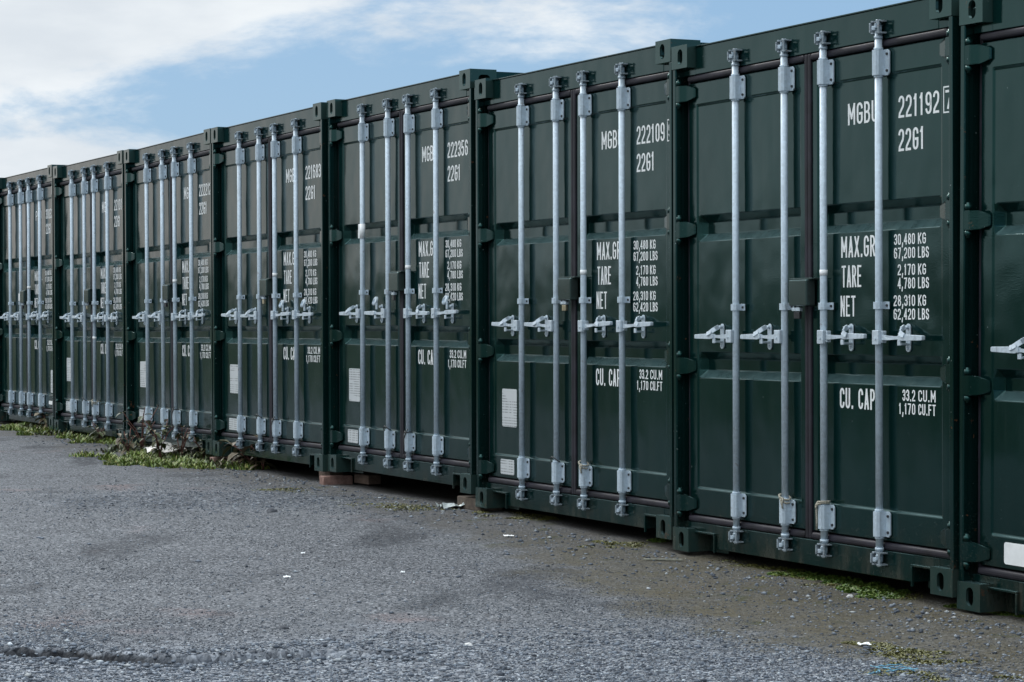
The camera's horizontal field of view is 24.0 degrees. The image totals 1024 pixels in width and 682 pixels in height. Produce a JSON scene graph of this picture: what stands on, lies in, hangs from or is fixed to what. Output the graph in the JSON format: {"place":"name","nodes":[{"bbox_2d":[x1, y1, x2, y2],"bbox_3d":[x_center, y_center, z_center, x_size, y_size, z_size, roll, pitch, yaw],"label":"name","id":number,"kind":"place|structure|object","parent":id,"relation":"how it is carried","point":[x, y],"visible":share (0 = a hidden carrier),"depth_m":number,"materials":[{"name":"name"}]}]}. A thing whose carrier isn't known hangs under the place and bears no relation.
{"place":"outdoors","nodes":[
{"label":"outdoors","id":0,"kind":"place"},
{"bbox_2d":[0,0,909,177],"label":"sky","id":1,"kind":"structure","parent":0,"point":[81,80],"materials":[{"name":"blue"}]},
{"bbox_2d":[0,420,1023,681],"bbox_3d":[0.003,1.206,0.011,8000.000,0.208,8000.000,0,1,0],"label":"ground","id":2,"kind":"structure","parent":0,"point":[20,456],"depth_m":11.18,"materials":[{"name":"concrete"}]},
{"bbox_2d":[0,165,65,428],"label":"shipping container","id":3,"kind":"object","parent":2,"relation":"on","point":[27,373],"visible":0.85,"depth_m":24.66,"materials":[{"name":"green metal"}]},
{"bbox_2d":[0,187,27,409],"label":"door","id":4,"kind":"structure","parent":3,"relation":"in","point":[4,265],"depth_m":25.32,"materials":[{"name":"green paint"}]},
{"bbox_2d":[27,182,52,412],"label":"door","id":5,"kind":"structure","parent":3,"relation":"in","point":[46,204],"depth_m":24.21,"materials":[{"name":"green paint"}]},
{"bbox_2d":[34,412,48,427],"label":"weed plant","id":6,"kind":"object","parent":2,"relation":"on","point":[42,419],"visible":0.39,"depth_m":24.11,"materials":[{"name":"green plant"}]},
{"bbox_2d":[53,150,125,441],"bbox_3d":[-1.229,-0.423,23.777,6.068,2.591,2.438,0,0,-25],"label":"shipping container","id":7,"kind":"object","parent":2,"relation":"on","point":[89,270],"visible":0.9,"depth_m":22.57,"materials":[{"name":"green metal"}]},
{"bbox_2d":[54,176,91,419],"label":"door","id":8,"kind":"structure","parent":7,"relation":"in","point":[64,262],"depth_m":23.11,"materials":[{"name":"green paint"}]},
{"bbox_2d":[91,169,122,423],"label":"door","id":9,"kind":"structure","parent":7,"relation":"in","point":[115,193],"depth_m":21.97,"materials":[{"name":"green paint"}]},
{"bbox_2d":[86,422,104,440],"bbox_3d":[-3.750,0.843,22.039,0.186,0.213,0.278,0,1,37],"label":"weed plant","id":10,"kind":"object","parent":2,"relation":"on","point":[99,434],"visible":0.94,"depth_m":22.00,"materials":[{"name":"green plant"}]},
{"bbox_2d":[115,428,134,454],"bbox_3d":[-3.246,0.848,20.321,0.173,0.225,0.192,0,1,0],"label":"weed plant","id":11,"kind":"object","parent":2,"relation":"on","point":[128,447],"visible":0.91,"depth_m":20.30,"materials":[{"name":"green plant"}]},
{"bbox_2d":[14,421,244,468],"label":"dry weeds","id":12,"kind":"object","parent":2,"relation":"on","point":[113,448],"visible":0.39,"depth_m":20.64,"materials":[{"name":"green plant"}]},
{"bbox_2d":[144,441,197,452],"bbox_3d":[-2.857,0.879,20.203,0.435,0.079,0.648,0,1,-11],"label":"plastic sheet","id":13,"kind":"object","parent":12,"relation":"on","point":[167,448],"visible":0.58,"depth_m":20.06,"materials":[{"name":"white plastic"}]},
{"bbox_2d":[0,422,269,469],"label":"grass patch","id":14,"kind":"object","parent":2,"relation":"on","point":[140,457],"visible":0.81,"depth_m":19.55,"materials":[{"name":"green plant"}]},
{"bbox_2d":[116,405,158,448],"bbox_3d":[-3.184,0.750,20.447,0.298,0.412,0.370,0,1,17],"label":"weed plant","id":15,"kind":"object","parent":2,"relation":"on","point":[140,438],"visible":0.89,"depth_m":20.43,"materials":[{"name":"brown plant"}]},
{"bbox_2d":[142,419,173,458],"bbox_3d":[-2.890,0.806,19.769,0.202,0.328,0.325,0,1,20],"label":"weed plant","id":16,"kind":"object","parent":2,"relation":"on","point":[161,443],"visible":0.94,"depth_m":19.73,"materials":[{"name":"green plant"}]},
{"bbox_2d":[124,128,212,454],"bbox_3d":[-0.175,-0.413,21.552,6.068,2.591,2.438,0,0,-25],"label":"shipping container","id":17,"kind":"object","parent":2,"relation":"on","point":[168,251],"visible":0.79,"depth_m":20.29,"materials":[{"name":"green metal"}]},
{"bbox_2d":[126,159,171,429],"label":"door","id":18,"kind":"structure","parent":17,"relation":"in","point":[138,255],"depth_m":20.86,"materials":[{"name":"green paint"}]},
{"bbox_2d":[171,150,211,434],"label":"door","id":19,"kind":"structure","parent":17,"relation":"in","point":[201,179],"depth_m":19.73,"materials":[{"name":"green paint"}]},
{"bbox_2d":[171,426,189,455],"bbox_3d":[-2.662,0.831,19.734,0.222,0.294,0.271,-1,1,-36],"label":"weed plant","id":20,"kind":"object","parent":2,"relation":"on","point":[180,448],"visible":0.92,"depth_m":19.74,"materials":[{"name":"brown plant"}]},
{"bbox_2d":[190,437,207,457],"bbox_3d":[-2.505,0.856,19.529,0.142,0.268,0.217,0,1,30],"label":"weed plant","id":21,"kind":"object","parent":2,"relation":"on","point":[197,439],"visible":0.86,"depth_m":19.50,"materials":[{"name":"green plant"}]},
{"bbox_2d":[210,456,238,461],"bbox_3d":[-2.279,0.953,19.142,0.216,0.065,0.104,0,1,-21],"label":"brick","id":22,"kind":"object","parent":2,"relation":"on","point":[217,458],"visible":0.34,"depth_m":19.08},
{"bbox_2d":[215,440,257,469],"bbox_3d":[-2.055,0.893,18.630,0.477,0.260,0.273,0,1,0],"label":"weed plant","id":23,"kind":"object","parent":2,"relation":"on","point":[247,459],"visible":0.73,"depth_m":18.61,"materials":[{"name":"green plant"}]},
{"bbox_2d":[242,435,276,470],"bbox_3d":[-1.878,0.851,18.448,0.314,0.282,0.298,0,1,33],"label":"weed plant","id":24,"kind":"object","parent":2,"relation":"on","point":[261,461],"visible":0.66,"depth_m":18.42,"materials":[{"name":"green plant"}]},
{"bbox_2d":[266,508,276,511],"bbox_3d":[-1.461,1.035,14.673,0.067,0.045,0.075,0,1,0],"label":"stone","id":25,"kind":"object","parent":2,"relation":"on","point":[271,510],"visible":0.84,"depth_m":14.66,"materials":[{"name":"grey stone"}]},
{"bbox_2d":[278,625,288,628],"bbox_3d":[-0.912,1.147,9.639,0.048,0.025,0.041,0,1,0],"label":"stone","id":26,"kind":"object","parent":2,"relation":"on","point":[283,627],"visible":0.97,"depth_m":9.62,"materials":[{"name":"grey stone"}]},
{"bbox_2d":[319,471,342,478],"bbox_3d":[-1.286,0.954,17.136,0.103,0.065,0.217,0,1,-26],"label":"brick","id":27,"kind":"object","parent":2,"relation":"on","point":[329,473],"visible":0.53,"depth_m":17.05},
{"bbox_2d":[211,102,328,471],"bbox_3d":[0.876,-0.404,19.317,6.068,2.591,2.438,0,0,-25],"label":"shipping container","id":28,"kind":"object","parent":27,"relation":"on","point":[270,216],"visible":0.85,"depth_m":17.96,"materials":[{"name":"green metal"}]},
{"bbox_2d":[213,137,270,441],"bbox_3d":[-2.059,-0.384,18.593,0.113,2.283,1.206,0,0,-25],"label":"door","id":29,"kind":"structure","parent":28,"relation":"in","point":[228,335],"depth_m":18.60,"materials":[{"name":"green paint"}]},
{"bbox_2d":[261,296,265,303],"bbox_3d":[-1.857,-0.306,18.056,0.022,0.058,0.054,0,1,-23],"label":"padlock","id":30,"kind":"object","parent":28,"relation":"attached to","point":[263,298],"visible":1,"depth_m":18.04,"materials":[{"name":"gold metal"}]},
{"bbox_2d":[269,127,321,448],"bbox_3d":[-1.541,-0.379,17.502,0.113,2.283,1.206,0,0,-25],"label":"door","id":31,"kind":"structure","parent":28,"relation":"in","point":[309,160],"depth_m":17.49,"materials":[{"name":"green paint"}]},
{"bbox_2d":[319,475,352,484],"bbox_3d":[-1.236,0.978,16.961,0.216,0.065,0.103,0,1,-22],"label":"brick","id":32,"kind":"object","parent":2,"relation":"on","point":[336,479],"visible":0.98,"depth_m":16.92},
{"bbox_2d":[354,473,380,484],"bbox_3d":[-1.010,0.965,16.880,0.105,0.065,0.216,0,1,-31],"label":"brick","id":33,"kind":"object","parent":2,"relation":"on","point":[366,478],"visible":1,"depth_m":16.81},
{"bbox_2d":[327,69,521,493],"bbox_3d":[1.961,-0.393,17.087,6.068,2.591,2.438,0,1,-25],"label":"shipping container","id":34,"kind":"object","parent":2,"relation":"on","point":[402,192],"visible":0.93,"depth_m":15.74,"materials":[{"name":"green metal"}]},
{"bbox_2d":[329,110,401,457],"bbox_3d":[-0.976,-0.377,16.368,0.113,2.283,1.206,0,1,-25],"label":"door","id":35,"kind":"structure","parent":34,"relation":"in","point":[348,335],"depth_m":16.37,"materials":[{"name":"green paint"}]},
{"bbox_2d":[391,292,396,299],"bbox_3d":[-0.774,-0.295,15.832,0.022,0.058,0.054,0,1,-20],"label":"padlock","id":36,"kind":"object","parent":34,"relation":"attached to","point":[393,294],"visible":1,"depth_m":15.81,"materials":[{"name":"metal"}]},
{"bbox_2d":[401,97,469,467],"bbox_3d":[-0.460,-0.366,15.276,0.113,2.282,1.206,0,1,-25],"label":"door","id":37,"kind":"structure","parent":34,"relation":"in","point":[454,245],"depth_m":15.26,"materials":[{"name":"green paint"}]},
{"bbox_2d":[436,502,464,508],"bbox_3d":[-0.338,1.003,14.905,0.234,0.051,0.177,0,1,-17],"label":"plastic sheet","id":38,"kind":"object","parent":2,"relation":"on","point":[445,505],"visible":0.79,"depth_m":14.83,"materials":[{"name":"white plastic"}]},
{"bbox_2d":[457,495,502,510],"bbox_3d":[-0.197,0.997,14.831,0.161,0.075,0.322,0,1,-27],"label":"timber block","id":39,"kind":"object","parent":2,"relation":"on","point":[468,501],"depth_m":14.78,"materials":[{"name":"brown wood"}]},
{"bbox_2d":[474,39,705,539],"bbox_3d":[3.029,-0.297,14.874,6.068,2.591,2.438,0,1,-25],"label":"shipping container","id":40,"kind":"object","parent":2,"relation":"on","point":[574,184],"visible":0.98,"depth_m":13.54,"materials":[{"name":"green metal"}]},
{"bbox_2d":[478,90,573,493],"bbox_3d":[0.094,-0.280,14.147,0.113,2.283,1.206,0,1,-25],"label":"door","id":41,"kind":"structure","parent":40,"relation":"in","point":[502,234],"depth_m":14.14,"materials":[{"name":"green paint"}]},
{"bbox_2d":[560,301,568,310],"bbox_3d":[0.297,-0.199,13.611,0.022,0.058,0.054,-1,1,-33],"label":"padlock","id":42,"kind":"object","parent":40,"relation":"attached to","point":[564,307],"visible":1,"depth_m":13.60,"materials":[{"name":"gold metal"}]},
{"bbox_2d":[578,460,588,472],"bbox_3d":[0.397,0.700,13.442,0.067,0.071,0.063,0,1,-25],"label":"cord","id":43,"kind":"object","parent":40,"relation":"attached to","point":[580,466],"visible":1,"depth_m":13.42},
{"bbox_2d":[573,72,669,507],"bbox_3d":[0.612,-0.270,13.055,0.113,2.283,1.206,0,1,-25],"label":"door","id":44,"kind":"structure","parent":40,"relation":"in","point":[647,381],"depth_m":13.03,"materials":[{"name":"green paint"}]},
{"bbox_2d":[245,487,1022,681],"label":"moss","id":45,"kind":"object","parent":2,"relation":"on","point":[901,653],"visible":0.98,"depth_m":9.38,"materials":[{"name":"green plant"}]},
{"bbox_2d":[643,558,682,560],"bbox_3d":[0.759,1.099,12.129,0.200,0.008,0.018,0,1,9],"label":"wood strip","id":46,"kind":"object","parent":2,"relation":"on","point":[664,559],"visible":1,"depth_m":12.12,"materials":[{"name":"wood"}]},
{"bbox_2d":[671,0,975,597],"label":"shipping container","id":47,"kind":"object","parent":2,"relation":"on","point":[816,170],"visible":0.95,"depth_m":11.22,"materials":[{"name":"green metal"}]},
{"bbox_2d":[675,54,808,537],"bbox_3d":[1.146,-0.213,11.925,0.113,2.283,1.206,0,1,-25],"label":"door","id":48,"kind":"structure","parent":47,"relation":"in","point":[709,367],"depth_m":11.90,"materials":[{"name":"green paint"}]},
{"bbox_2d":[778,493,790,508],"bbox_3d":[1.301,0.764,11.525,0.067,0.069,0.063,0,1,-25],"label":"cord","id":49,"kind":"object","parent":47,"relation":"attached to","point":[781,500],"visible":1,"depth_m":11.50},
{"bbox_2d":[792,307,802,318],"bbox_3d":[1.346,-0.134,11.387,0.022,0.058,0.054,-1,1,-37],"label":"padlock","id":50,"kind":"object","parent":47,"relation":"attached to","point":[797,315],"visible":1,"depth_m":11.37,"materials":[{"name":"metal"}]},
{"bbox_2d":[815,500,829,529],"bbox_3d":[1.447,0.810,11.216,0.067,0.140,0.063,0,1,-25],"label":"cord","id":51,"kind":"object","parent":47,"relation":"attached to","point":[821,502],"visible":1,"depth_m":11.21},
{"bbox_2d":[808,28,949,558],"bbox_3d":[1.662,-0.206,10.833,0.113,2.283,1.206,0,1,-25],"label":"door","id":52,"kind":"structure","parent":47,"relation":"in","point":[915,92],"depth_m":10.79,"materials":[{"name":"green paint"}]},
{"bbox_2d":[646,538,1023,617],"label":"weeds","id":53,"kind":"object","parent":2,"relation":"on","point":[875,590],"visible":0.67,"depth_m":11.05,"materials":[{"name":"green plant"}]},
{"bbox_2d":[857,642,871,644],"bbox_3d":[1.352,1.161,9.260,0.048,0.008,0.044,0,1,-6],"label":"paper scrap","id":54,"kind":"object","parent":2,"relation":"on","point":[865,643],"visible":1,"depth_m":9.27,"materials":[{"name":"white paper"}]},
{"bbox_2d":[868,664,918,673],"bbox_3d":[1.324,1.164,8.574,0.231,0.010,0.148,0,1,-25],"label":"blue twine","id":55,"kind":"object","parent":2,"relation":"on","point":[892,670],"visible":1,"depth_m":8.58,"materials":[{"name":"blue plastic"}]},
{"bbox_2d":[957,0,1023,614],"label":"shipping container","id":56,"kind":"object","parent":2,"relation":"on","point":[991,470],"visible":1,"depth_m":10.13,"materials":[{"name":"green metal"}]},
{"bbox_2d":[963,27,1023,580],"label":"door","id":57,"kind":"structure","parent":56,"relation":"in","point":[999,219],"depth_m":10.09,"materials":[{"name":"green paint"}]}
]}

